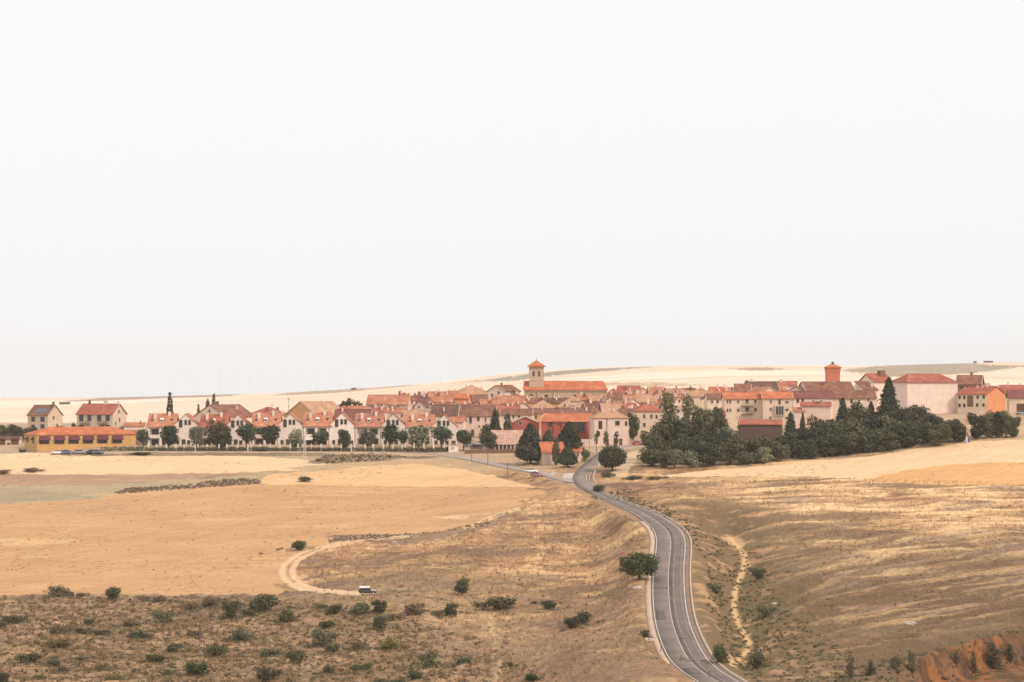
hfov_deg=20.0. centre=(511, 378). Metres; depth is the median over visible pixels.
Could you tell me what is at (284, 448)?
hedge
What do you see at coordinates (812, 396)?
village house
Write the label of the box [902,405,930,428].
broadleaf tree
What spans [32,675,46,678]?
shrub
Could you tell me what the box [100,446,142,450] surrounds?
hedge
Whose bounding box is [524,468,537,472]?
parked car
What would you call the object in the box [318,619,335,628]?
shrub
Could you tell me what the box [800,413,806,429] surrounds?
pine tree
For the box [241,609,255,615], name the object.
shrub
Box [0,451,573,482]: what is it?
side road
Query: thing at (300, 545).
shrub
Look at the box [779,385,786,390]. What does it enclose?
village house
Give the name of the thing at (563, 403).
village house
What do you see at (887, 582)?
hillside scrub
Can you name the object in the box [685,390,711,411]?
village house
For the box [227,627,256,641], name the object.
shrub
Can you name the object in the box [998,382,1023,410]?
village house
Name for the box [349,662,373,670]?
shrub
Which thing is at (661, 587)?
road patch
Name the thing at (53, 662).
shrub
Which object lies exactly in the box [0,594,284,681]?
scrubland grass
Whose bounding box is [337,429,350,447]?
broadleaf tree
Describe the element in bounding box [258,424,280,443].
street tree
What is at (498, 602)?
shrub
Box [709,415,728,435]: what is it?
broadleaf tree
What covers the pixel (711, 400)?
village house
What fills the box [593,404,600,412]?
village house
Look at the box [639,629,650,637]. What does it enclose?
shrub
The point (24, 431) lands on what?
broadleaf tree
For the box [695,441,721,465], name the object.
broadleaf tree
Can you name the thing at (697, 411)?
broadleaf tree
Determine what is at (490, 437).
broadleaf tree
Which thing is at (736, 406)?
apartment block
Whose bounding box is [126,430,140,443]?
annex building
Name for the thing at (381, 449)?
hedge
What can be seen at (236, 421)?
terrace house
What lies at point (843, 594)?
hillside grass
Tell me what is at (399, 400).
village house
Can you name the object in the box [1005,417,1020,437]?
broadleaf tree
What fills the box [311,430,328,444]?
street tree
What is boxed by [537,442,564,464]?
chapel house
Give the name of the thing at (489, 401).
village house
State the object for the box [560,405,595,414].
village house
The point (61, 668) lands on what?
shrub
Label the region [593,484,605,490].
shrub
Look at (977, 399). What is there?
village house
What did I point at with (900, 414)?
broadleaf tree
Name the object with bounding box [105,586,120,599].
shrub
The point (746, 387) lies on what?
village house
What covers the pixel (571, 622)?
shrub
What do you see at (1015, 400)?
village house
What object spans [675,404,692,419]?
village house
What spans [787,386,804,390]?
village house
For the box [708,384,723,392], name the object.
village house
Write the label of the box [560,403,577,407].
village house
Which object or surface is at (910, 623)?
boulder
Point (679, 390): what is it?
village house
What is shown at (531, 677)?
shrub
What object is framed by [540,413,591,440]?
red building
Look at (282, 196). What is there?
sky
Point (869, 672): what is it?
shrub
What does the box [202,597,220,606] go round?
shrub
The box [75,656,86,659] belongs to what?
shrub
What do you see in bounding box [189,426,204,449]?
grey tree
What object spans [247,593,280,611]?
shrub
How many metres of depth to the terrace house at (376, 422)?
978.96 m
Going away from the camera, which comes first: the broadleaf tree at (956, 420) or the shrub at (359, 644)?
the shrub at (359, 644)
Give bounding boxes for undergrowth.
[1,545,789,681]
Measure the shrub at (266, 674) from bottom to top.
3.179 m
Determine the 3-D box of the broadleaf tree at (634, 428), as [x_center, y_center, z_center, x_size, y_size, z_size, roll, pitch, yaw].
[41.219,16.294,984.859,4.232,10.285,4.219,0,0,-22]
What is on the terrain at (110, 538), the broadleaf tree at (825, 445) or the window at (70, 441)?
the broadleaf tree at (825, 445)
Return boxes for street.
[602,441,641,449]
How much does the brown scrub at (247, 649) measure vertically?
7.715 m
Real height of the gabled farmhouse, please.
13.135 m
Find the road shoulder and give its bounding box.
[639,521,694,681]
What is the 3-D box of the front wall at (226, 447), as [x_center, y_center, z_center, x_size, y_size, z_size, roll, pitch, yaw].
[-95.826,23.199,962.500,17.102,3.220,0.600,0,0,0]
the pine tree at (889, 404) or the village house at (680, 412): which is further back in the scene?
the village house at (680, 412)
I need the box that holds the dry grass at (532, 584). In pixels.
[283,498,673,681]
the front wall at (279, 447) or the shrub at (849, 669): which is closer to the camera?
the shrub at (849, 669)
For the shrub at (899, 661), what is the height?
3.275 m
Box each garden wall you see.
[465,449,516,453]
[581,438,593,446]
[943,417,967,421]
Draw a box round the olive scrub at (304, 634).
[0,597,487,681]
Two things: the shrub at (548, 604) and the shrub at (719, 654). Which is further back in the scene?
the shrub at (548, 604)
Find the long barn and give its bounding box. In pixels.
[738,419,783,443]
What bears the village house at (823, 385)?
on the terrain at (110, 538)
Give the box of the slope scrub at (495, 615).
[292,530,657,681]
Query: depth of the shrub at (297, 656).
578.08 m
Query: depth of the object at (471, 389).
1152.36 m
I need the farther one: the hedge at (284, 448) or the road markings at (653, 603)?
the hedge at (284, 448)
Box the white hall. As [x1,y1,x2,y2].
[892,374,958,413]
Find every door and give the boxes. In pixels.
[0,438,4,444]
[11,438,18,444]
[152,429,157,433]
[152,439,157,444]
[256,439,262,443]
[307,429,313,433]
[1017,404,1023,410]
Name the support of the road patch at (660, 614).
on the road at (668, 637)
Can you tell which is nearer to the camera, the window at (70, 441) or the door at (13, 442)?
the window at (70, 441)
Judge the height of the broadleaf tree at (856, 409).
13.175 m
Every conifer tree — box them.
[514,423,541,463]
[542,429,553,441]
[556,444,578,466]
[557,421,585,455]
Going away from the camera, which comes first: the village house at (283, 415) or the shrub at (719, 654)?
the shrub at (719, 654)
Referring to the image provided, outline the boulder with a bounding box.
[903,621,916,624]
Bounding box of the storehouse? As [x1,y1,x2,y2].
[430,404,475,421]
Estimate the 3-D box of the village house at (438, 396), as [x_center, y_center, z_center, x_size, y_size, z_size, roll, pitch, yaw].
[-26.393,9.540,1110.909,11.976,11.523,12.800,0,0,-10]
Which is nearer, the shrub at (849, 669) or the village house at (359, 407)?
the shrub at (849, 669)
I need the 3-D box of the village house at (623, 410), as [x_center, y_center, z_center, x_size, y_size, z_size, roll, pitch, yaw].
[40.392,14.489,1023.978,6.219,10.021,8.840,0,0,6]
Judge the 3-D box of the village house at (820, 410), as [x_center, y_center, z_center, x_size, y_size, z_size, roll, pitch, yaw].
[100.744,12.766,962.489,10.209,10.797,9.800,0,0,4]
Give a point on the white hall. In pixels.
(935, 393)
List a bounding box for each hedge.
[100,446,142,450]
[144,447,194,450]
[197,447,246,450]
[249,447,298,450]
[300,447,350,450]
[352,447,402,451]
[403,447,448,452]
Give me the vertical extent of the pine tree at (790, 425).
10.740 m
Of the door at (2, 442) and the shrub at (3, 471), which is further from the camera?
the door at (2, 442)
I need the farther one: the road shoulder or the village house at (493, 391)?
the village house at (493, 391)
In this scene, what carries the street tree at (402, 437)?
on the terrain at (110, 538)
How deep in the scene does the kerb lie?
642.78 m
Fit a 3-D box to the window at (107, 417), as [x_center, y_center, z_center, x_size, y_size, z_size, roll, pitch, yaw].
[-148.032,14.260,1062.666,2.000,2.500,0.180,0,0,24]
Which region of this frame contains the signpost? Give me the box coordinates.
[966,414,968,442]
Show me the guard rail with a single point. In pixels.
(596, 469)
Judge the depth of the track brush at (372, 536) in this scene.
770.30 m
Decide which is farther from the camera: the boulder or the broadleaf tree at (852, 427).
the broadleaf tree at (852, 427)
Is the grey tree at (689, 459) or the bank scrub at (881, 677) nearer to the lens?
the bank scrub at (881, 677)
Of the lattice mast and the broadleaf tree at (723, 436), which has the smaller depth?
the lattice mast
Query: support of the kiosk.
on the terrain at (110, 538)
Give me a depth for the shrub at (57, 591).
688.18 m
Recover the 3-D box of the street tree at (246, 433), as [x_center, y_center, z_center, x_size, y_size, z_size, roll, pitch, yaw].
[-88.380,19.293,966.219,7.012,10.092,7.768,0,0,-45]
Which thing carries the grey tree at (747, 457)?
on the terrain at (110, 538)
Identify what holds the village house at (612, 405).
on the terrain at (110, 538)
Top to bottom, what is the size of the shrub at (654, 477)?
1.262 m
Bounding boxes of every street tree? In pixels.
[136,429,149,450]
[158,425,180,447]
[235,422,257,447]
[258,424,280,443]
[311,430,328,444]
[380,424,398,448]
[396,429,408,443]
[430,425,453,447]
[456,429,474,450]
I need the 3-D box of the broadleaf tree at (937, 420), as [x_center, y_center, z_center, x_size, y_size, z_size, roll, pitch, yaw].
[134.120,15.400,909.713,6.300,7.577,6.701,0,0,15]
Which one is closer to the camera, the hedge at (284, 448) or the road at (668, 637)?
the road at (668, 637)
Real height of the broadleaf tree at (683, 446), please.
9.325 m
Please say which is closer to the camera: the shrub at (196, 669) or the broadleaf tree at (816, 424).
the shrub at (196, 669)
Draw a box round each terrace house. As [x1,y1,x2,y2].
[147,411,199,445]
[199,412,251,444]
[252,411,303,444]
[303,411,354,444]
[355,411,405,444]
[405,412,457,444]
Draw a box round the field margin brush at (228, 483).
[115,478,260,493]
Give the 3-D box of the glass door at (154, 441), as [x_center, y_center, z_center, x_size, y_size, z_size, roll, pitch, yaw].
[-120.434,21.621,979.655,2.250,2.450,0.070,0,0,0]
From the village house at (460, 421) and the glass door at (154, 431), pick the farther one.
the village house at (460, 421)
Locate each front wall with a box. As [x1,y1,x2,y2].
[146,444,195,450]
[197,444,248,450]
[250,444,299,450]
[302,444,351,450]
[353,444,402,450]
[405,443,453,450]
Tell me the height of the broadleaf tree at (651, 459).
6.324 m
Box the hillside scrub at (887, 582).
[766,503,1023,680]
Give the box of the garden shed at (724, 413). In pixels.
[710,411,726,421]
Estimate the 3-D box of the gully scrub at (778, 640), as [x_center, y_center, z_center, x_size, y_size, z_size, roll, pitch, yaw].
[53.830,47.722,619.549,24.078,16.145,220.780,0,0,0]
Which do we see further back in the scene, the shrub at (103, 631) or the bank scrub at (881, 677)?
the shrub at (103, 631)
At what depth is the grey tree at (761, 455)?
884.90 m
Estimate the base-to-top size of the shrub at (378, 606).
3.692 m
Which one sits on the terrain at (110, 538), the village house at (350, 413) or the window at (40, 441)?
the village house at (350, 413)
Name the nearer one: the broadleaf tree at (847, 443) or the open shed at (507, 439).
the broadleaf tree at (847, 443)
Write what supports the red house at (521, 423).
on the terrain at (110, 538)
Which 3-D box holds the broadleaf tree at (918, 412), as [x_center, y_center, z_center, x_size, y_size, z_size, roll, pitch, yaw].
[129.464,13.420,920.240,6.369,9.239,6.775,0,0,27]
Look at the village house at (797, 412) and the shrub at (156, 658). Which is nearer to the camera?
the shrub at (156, 658)
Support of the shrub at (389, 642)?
on the terrain at (110, 538)
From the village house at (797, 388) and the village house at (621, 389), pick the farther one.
the village house at (621, 389)
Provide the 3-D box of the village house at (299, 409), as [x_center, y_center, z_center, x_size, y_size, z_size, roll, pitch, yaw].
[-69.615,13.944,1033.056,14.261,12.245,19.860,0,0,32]
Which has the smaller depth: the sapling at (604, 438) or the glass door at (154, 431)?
the sapling at (604, 438)
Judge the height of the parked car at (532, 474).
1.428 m
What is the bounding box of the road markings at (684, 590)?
[586,465,737,681]
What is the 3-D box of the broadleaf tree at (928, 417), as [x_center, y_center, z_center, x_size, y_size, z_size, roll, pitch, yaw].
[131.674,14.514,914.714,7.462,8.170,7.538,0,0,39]
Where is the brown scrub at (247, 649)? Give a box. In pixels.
[0,593,561,681]
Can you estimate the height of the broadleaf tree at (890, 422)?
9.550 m
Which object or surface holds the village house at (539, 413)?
on the terrain at (110, 538)
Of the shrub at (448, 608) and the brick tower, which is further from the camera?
the brick tower
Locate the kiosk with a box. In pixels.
[448,445,458,451]
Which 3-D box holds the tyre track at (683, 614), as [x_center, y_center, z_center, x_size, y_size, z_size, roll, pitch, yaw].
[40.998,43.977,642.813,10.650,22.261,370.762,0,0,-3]
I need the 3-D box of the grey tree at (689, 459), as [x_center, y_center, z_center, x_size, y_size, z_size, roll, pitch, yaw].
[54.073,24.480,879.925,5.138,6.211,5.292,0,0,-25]
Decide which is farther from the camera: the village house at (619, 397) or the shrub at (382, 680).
the village house at (619, 397)
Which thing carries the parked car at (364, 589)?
on the terrain at (110, 538)
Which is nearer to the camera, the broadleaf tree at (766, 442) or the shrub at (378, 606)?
the shrub at (378, 606)
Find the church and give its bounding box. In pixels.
[523,358,607,397]
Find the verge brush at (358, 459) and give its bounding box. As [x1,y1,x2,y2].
[313,453,405,463]
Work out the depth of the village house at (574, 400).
1120.00 m
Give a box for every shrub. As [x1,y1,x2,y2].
[0,469,11,473]
[0,621,7,627]
[0,670,10,681]
[1,615,28,623]
[13,652,43,663]
[23,467,46,470]
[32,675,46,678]
[44,637,73,647]
[47,659,61,665]
[48,584,69,596]
[48,624,73,632]
[57,666,70,671]
[75,626,90,633]
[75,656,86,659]
[83,617,96,624]
[93,629,111,634]
[94,662,107,670]
[102,673,121,679]
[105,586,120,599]
[122,618,140,626]
[127,628,155,638]
[128,452,150,454]
[143,654,165,662]
[151,595,167,601]
[151,609,175,622]
[161,669,176,675]
[164,643,182,651]
[175,599,202,609]
[182,660,210,674]
[186,629,204,635]
[201,643,230,655]
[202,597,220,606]
[222,599,241,618]
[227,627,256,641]
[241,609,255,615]
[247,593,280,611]
[252,667,282,680]
[253,446,269,450]
[259,647,282,655]
[276,609,297,622]
[283,649,308,662]
[291,540,306,550]
[297,476,314,480]
[310,628,338,646]
[316,604,327,607]
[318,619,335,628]
[322,664,334,673]
[324,643,340,652]
[325,602,342,612]
[347,641,364,649]
[348,603,370,614]
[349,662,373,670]
[370,599,386,611]
[371,615,387,630]
[371,678,388,681]
[379,634,411,649]
[386,612,405,618]
[390,678,404,681]
[404,603,425,615]
[406,669,422,679]
[415,648,441,666]
[430,610,444,614]
[443,601,458,616]
[457,656,472,663]
[471,594,518,610]
[524,673,539,681]
[540,600,556,609]
[563,616,581,627]
[576,610,592,623]
[581,448,589,460]
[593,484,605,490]
[600,472,615,477]
[621,475,643,479]
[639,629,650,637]
[646,475,669,478]
[711,583,722,593]
[711,643,728,663]
[745,651,770,668]
[748,566,767,579]
[756,604,776,617]
[844,655,855,678]
[864,659,877,675]
[889,655,903,672]
[906,649,917,674]
[953,650,959,664]
[968,649,977,673]
[986,644,1001,668]
[1004,646,1017,664]
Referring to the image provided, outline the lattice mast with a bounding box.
[302,431,306,475]
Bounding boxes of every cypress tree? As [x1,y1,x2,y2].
[166,392,173,412]
[212,393,215,403]
[503,413,513,429]
[551,436,560,465]
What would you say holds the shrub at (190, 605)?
on the terrain at (110, 538)
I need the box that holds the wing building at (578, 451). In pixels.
[570,446,582,461]
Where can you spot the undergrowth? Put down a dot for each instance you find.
(345, 648)
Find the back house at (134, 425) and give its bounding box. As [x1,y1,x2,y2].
[123,419,145,429]
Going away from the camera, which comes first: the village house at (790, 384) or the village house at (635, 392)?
the village house at (790, 384)
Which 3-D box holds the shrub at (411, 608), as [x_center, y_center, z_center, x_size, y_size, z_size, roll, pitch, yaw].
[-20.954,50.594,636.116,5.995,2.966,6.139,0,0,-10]
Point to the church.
(536, 385)
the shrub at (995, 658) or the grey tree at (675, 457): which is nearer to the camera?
the shrub at (995, 658)
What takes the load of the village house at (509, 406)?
on the terrain at (110, 538)
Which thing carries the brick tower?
on the terrain at (110, 538)
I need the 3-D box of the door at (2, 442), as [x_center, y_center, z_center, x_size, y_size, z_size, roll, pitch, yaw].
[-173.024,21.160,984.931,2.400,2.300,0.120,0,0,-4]
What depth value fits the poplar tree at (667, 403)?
938.58 m
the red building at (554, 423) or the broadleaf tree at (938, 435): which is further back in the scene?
the red building at (554, 423)
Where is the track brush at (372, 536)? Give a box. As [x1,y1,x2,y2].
[328,521,490,541]
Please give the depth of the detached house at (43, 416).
1085.97 m
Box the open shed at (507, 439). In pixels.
[491,430,522,448]
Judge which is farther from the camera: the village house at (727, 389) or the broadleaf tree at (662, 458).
the village house at (727, 389)
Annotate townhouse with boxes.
[458,405,497,435]
[631,398,662,435]
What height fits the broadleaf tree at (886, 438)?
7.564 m
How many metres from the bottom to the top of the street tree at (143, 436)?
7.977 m
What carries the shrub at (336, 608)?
on the terrain at (110, 538)
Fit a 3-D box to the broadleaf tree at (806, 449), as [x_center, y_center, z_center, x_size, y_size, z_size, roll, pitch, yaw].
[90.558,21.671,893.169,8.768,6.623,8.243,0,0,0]
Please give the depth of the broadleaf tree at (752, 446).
886.96 m
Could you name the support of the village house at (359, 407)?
on the terrain at (110, 538)
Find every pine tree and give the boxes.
[489,408,501,429]
[783,411,795,435]
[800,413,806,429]
[834,398,849,426]
[868,401,876,418]
[871,376,900,417]
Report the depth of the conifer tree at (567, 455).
891.44 m
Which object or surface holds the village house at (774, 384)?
on the terrain at (110, 538)
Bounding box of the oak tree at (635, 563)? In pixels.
[618,551,659,580]
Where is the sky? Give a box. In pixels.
[0,0,1023,397]
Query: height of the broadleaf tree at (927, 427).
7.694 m
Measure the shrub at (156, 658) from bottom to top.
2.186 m
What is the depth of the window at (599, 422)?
965.61 m
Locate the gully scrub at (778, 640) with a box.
[707,537,854,681]
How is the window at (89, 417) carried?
in the semi detached house at (89, 413)
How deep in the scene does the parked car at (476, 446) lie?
967.25 m
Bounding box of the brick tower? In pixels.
[824,362,841,380]
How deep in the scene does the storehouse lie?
1032.91 m
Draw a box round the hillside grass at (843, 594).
[659,477,1023,681]
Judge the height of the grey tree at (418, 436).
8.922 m
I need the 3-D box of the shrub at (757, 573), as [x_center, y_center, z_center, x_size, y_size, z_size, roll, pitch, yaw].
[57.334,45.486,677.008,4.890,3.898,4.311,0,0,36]
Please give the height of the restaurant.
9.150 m
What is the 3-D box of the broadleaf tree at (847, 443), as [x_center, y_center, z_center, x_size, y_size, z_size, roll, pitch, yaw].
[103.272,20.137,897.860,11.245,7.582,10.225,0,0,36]
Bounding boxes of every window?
[39,438,48,443]
[54,438,64,443]
[69,439,78,443]
[79,415,83,420]
[83,438,92,443]
[87,415,91,420]
[97,415,101,420]
[98,439,107,442]
[105,415,109,420]
[112,437,121,442]
[231,420,234,427]
[598,421,601,428]
[776,399,782,414]
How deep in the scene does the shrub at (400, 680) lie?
546.39 m
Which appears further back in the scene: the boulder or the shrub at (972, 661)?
the boulder
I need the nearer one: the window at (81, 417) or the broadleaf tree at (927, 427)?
the broadleaf tree at (927, 427)
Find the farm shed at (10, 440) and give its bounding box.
[0,436,22,444]
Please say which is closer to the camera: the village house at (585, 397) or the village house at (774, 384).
the village house at (774, 384)
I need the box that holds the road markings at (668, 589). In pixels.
[584,485,717,681]
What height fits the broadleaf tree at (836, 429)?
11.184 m
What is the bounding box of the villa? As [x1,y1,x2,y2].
[588,408,629,445]
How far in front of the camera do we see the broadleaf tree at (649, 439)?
893.97 m
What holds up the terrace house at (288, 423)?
on the terrain at (110, 538)
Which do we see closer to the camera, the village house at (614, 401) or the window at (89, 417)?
the window at (89, 417)
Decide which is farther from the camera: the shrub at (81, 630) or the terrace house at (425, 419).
the terrace house at (425, 419)
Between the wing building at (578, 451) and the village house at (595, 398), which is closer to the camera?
the wing building at (578, 451)
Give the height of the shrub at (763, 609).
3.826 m
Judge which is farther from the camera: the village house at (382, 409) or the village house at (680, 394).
the village house at (680, 394)
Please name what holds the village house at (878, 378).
on the terrain at (110, 538)
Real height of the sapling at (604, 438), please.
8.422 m
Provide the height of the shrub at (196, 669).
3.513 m
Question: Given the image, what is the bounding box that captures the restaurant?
[23,426,136,451]
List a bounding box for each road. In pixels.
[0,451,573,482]
[573,452,740,681]
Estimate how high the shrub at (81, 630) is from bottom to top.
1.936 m
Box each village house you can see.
[252,404,285,413]
[271,410,285,418]
[284,401,339,421]
[333,408,372,422]
[348,404,370,408]
[365,391,412,418]
[370,404,387,420]
[388,405,407,418]
[400,391,416,408]
[402,407,430,422]
[411,393,427,402]
[412,395,435,406]
[413,400,429,408]
[427,389,458,403]
[450,414,466,430]
[453,393,471,403]
[470,395,488,404]
[479,396,499,404]
[486,383,521,398]
[492,403,520,422]
[494,392,526,403]
[499,409,533,429]
[516,401,529,408]
[526,396,537,405]
[529,400,554,407]
[529,406,562,426]
[537,395,547,402]
[547,395,568,406]
[555,400,571,407]
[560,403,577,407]
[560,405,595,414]
[567,396,580,404]
[575,392,591,401]
[575,402,583,407]
[583,399,605,407]
[589,395,602,401]
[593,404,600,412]
[598,400,621,410]
[605,391,623,401]
[606,398,618,402]
[607,388,619,393]
[616,385,640,393]
[617,406,633,428]
[619,396,641,406]
[621,400,636,407]
[624,391,636,399]
[625,388,639,393]
[636,390,664,404]
[639,387,655,392]
[647,384,664,390]
[653,396,668,417]
[658,388,673,395]
[667,386,684,392]
[669,393,685,407]
[672,391,684,400]
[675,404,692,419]
[684,385,696,390]
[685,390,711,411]
[703,393,721,410]
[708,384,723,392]
[723,384,732,391]
[733,382,751,391]
[744,379,779,390]
[748,386,776,391]
[778,379,797,389]
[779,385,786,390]
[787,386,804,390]
[792,391,833,418]
[792,407,805,428]
[799,381,854,390]
[800,401,831,428]
[829,390,876,417]
[854,381,878,410]
[859,370,891,411]
[956,371,984,391]
[956,385,1005,413]
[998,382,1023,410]
[1006,390,1023,412]
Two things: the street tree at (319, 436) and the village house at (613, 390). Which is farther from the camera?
the village house at (613, 390)
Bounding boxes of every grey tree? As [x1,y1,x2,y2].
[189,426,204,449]
[288,428,303,447]
[358,428,375,447]
[407,424,431,447]
[666,448,684,468]
[681,450,698,467]
[734,450,755,464]
[755,447,773,462]
[771,444,790,460]
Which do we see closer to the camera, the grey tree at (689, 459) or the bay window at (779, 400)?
the grey tree at (689, 459)
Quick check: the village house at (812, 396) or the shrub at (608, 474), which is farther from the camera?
the village house at (812, 396)
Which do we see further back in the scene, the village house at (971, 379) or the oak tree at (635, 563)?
the village house at (971, 379)
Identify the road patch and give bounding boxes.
[654,587,669,588]
[655,610,665,619]
[682,668,701,673]
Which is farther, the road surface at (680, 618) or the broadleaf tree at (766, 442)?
the broadleaf tree at (766, 442)
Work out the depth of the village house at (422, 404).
1065.12 m
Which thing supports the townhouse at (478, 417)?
on the terrain at (110, 538)
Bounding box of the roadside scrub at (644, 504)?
[592,487,711,580]
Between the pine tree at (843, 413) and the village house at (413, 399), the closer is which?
the pine tree at (843, 413)
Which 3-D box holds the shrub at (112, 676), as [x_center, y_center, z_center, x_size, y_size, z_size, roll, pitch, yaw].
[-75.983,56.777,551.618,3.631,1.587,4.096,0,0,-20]
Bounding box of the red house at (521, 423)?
[511,415,539,433]
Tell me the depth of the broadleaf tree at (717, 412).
973.96 m
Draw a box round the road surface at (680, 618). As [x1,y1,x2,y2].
[592,490,739,681]
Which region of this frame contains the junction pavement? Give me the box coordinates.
[550,472,573,477]
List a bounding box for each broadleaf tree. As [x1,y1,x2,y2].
[0,425,13,435]
[7,424,22,435]
[19,427,32,439]
[204,418,232,447]
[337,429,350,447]
[346,398,362,406]
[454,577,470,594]
[478,424,490,443]
[481,430,497,448]
[628,412,639,440]
[636,447,659,465]
[639,430,666,454]
[649,415,683,452]
[656,449,671,467]
[669,417,689,447]
[670,436,701,460]
[686,417,706,449]
[689,403,710,430]
[693,430,718,452]
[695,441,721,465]
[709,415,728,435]
[712,405,724,421]
[713,430,732,445]
[715,438,745,464]
[717,424,741,442]
[740,439,766,462]
[755,435,783,457]
[772,433,800,456]
[792,439,819,458]
[795,427,818,447]
[806,415,830,442]
[814,433,840,456]
[820,419,846,442]
[833,432,859,454]
[836,416,864,440]
[847,401,870,426]
[853,428,882,452]
[857,417,885,445]
[870,427,900,449]
[875,414,909,438]
[892,405,918,422]
[892,424,926,446]
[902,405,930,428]
[909,420,936,442]
[915,408,925,420]
[916,413,935,430]
[927,428,952,445]
[932,416,944,427]
[937,419,958,440]
[950,421,967,441]
[951,418,960,440]
[967,413,986,438]
[978,409,995,437]
[987,411,1005,437]
[998,409,1015,437]
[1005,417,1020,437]
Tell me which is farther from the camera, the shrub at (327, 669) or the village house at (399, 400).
the village house at (399, 400)
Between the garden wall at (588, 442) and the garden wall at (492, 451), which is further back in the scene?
the garden wall at (588, 442)
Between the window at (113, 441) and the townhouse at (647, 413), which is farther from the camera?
the townhouse at (647, 413)
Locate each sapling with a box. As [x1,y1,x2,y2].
[594,430,599,452]
[603,430,608,447]
[614,431,618,445]
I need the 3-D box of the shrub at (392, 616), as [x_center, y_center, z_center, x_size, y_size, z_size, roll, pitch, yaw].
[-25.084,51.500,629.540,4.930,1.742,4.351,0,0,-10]
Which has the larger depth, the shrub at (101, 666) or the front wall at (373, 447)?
the front wall at (373, 447)
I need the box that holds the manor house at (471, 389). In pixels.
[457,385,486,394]
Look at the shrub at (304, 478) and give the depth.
878.34 m
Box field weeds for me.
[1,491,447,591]
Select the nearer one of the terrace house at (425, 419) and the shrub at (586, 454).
the shrub at (586, 454)
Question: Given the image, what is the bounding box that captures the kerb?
[589,463,746,681]
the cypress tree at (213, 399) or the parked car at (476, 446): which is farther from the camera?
the cypress tree at (213, 399)
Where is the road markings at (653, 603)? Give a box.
[604,499,697,681]
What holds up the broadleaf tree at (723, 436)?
on the terrain at (110, 538)
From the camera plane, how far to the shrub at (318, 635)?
599.93 m
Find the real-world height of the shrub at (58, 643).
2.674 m
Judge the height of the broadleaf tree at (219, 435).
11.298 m
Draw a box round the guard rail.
[593,465,599,484]
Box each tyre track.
[602,494,724,681]
[605,494,733,681]
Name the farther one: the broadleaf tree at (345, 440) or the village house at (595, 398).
the village house at (595, 398)
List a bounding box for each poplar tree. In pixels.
[659,391,677,444]
[681,393,693,421]
[700,409,714,430]
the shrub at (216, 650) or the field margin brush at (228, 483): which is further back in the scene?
the field margin brush at (228, 483)
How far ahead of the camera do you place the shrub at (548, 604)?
648.32 m
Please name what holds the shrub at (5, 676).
on the terrain at (110, 538)
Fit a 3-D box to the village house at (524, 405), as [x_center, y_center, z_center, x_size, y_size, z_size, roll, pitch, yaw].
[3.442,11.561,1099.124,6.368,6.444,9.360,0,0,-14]
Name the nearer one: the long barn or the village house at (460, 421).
the long barn
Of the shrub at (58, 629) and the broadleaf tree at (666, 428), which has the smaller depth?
the shrub at (58, 629)
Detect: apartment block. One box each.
[721,392,761,431]
[760,391,793,426]
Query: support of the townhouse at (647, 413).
on the terrain at (110, 538)
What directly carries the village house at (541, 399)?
on the terrain at (110, 538)
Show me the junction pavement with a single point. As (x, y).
(567, 475)
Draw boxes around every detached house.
[26,402,63,428]
[75,400,127,429]
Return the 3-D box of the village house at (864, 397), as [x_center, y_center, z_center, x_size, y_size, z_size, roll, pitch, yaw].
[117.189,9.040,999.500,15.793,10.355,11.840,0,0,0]
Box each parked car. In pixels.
[51,450,61,453]
[61,450,73,453]
[74,450,84,453]
[91,449,103,453]
[359,586,376,594]
[470,444,482,447]
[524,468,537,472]
[530,472,543,476]
[631,441,641,444]
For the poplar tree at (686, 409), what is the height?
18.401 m
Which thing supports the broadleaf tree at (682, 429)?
on the terrain at (110, 538)
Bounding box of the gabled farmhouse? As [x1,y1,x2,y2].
[193,401,252,422]
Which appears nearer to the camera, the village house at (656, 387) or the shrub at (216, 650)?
the shrub at (216, 650)
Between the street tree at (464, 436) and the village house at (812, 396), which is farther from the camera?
the village house at (812, 396)
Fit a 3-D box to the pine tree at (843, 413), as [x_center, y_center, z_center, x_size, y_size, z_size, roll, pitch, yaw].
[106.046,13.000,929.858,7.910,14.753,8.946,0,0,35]
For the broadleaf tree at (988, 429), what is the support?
on the terrain at (110, 538)
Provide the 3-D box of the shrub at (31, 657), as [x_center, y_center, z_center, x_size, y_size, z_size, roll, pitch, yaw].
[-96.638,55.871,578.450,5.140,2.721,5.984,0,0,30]
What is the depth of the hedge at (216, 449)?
959.33 m
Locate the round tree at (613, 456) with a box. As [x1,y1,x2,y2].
[598,444,627,470]
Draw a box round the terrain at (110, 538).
[0,362,1023,681]
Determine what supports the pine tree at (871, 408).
on the terrain at (110, 538)
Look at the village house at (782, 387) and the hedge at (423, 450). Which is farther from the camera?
the village house at (782, 387)
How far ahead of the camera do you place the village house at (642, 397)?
1102.81 m
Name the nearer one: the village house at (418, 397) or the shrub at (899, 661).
the shrub at (899, 661)
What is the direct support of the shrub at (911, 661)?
on the terrain at (110, 538)
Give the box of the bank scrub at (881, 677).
[833,627,1023,681]
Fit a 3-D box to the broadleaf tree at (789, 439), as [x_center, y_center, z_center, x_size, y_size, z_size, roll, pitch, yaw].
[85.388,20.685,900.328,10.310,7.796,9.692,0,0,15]
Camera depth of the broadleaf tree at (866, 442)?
898.32 m
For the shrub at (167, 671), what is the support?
on the terrain at (110, 538)
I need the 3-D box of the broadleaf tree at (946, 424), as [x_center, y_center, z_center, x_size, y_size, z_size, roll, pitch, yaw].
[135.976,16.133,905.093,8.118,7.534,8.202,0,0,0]

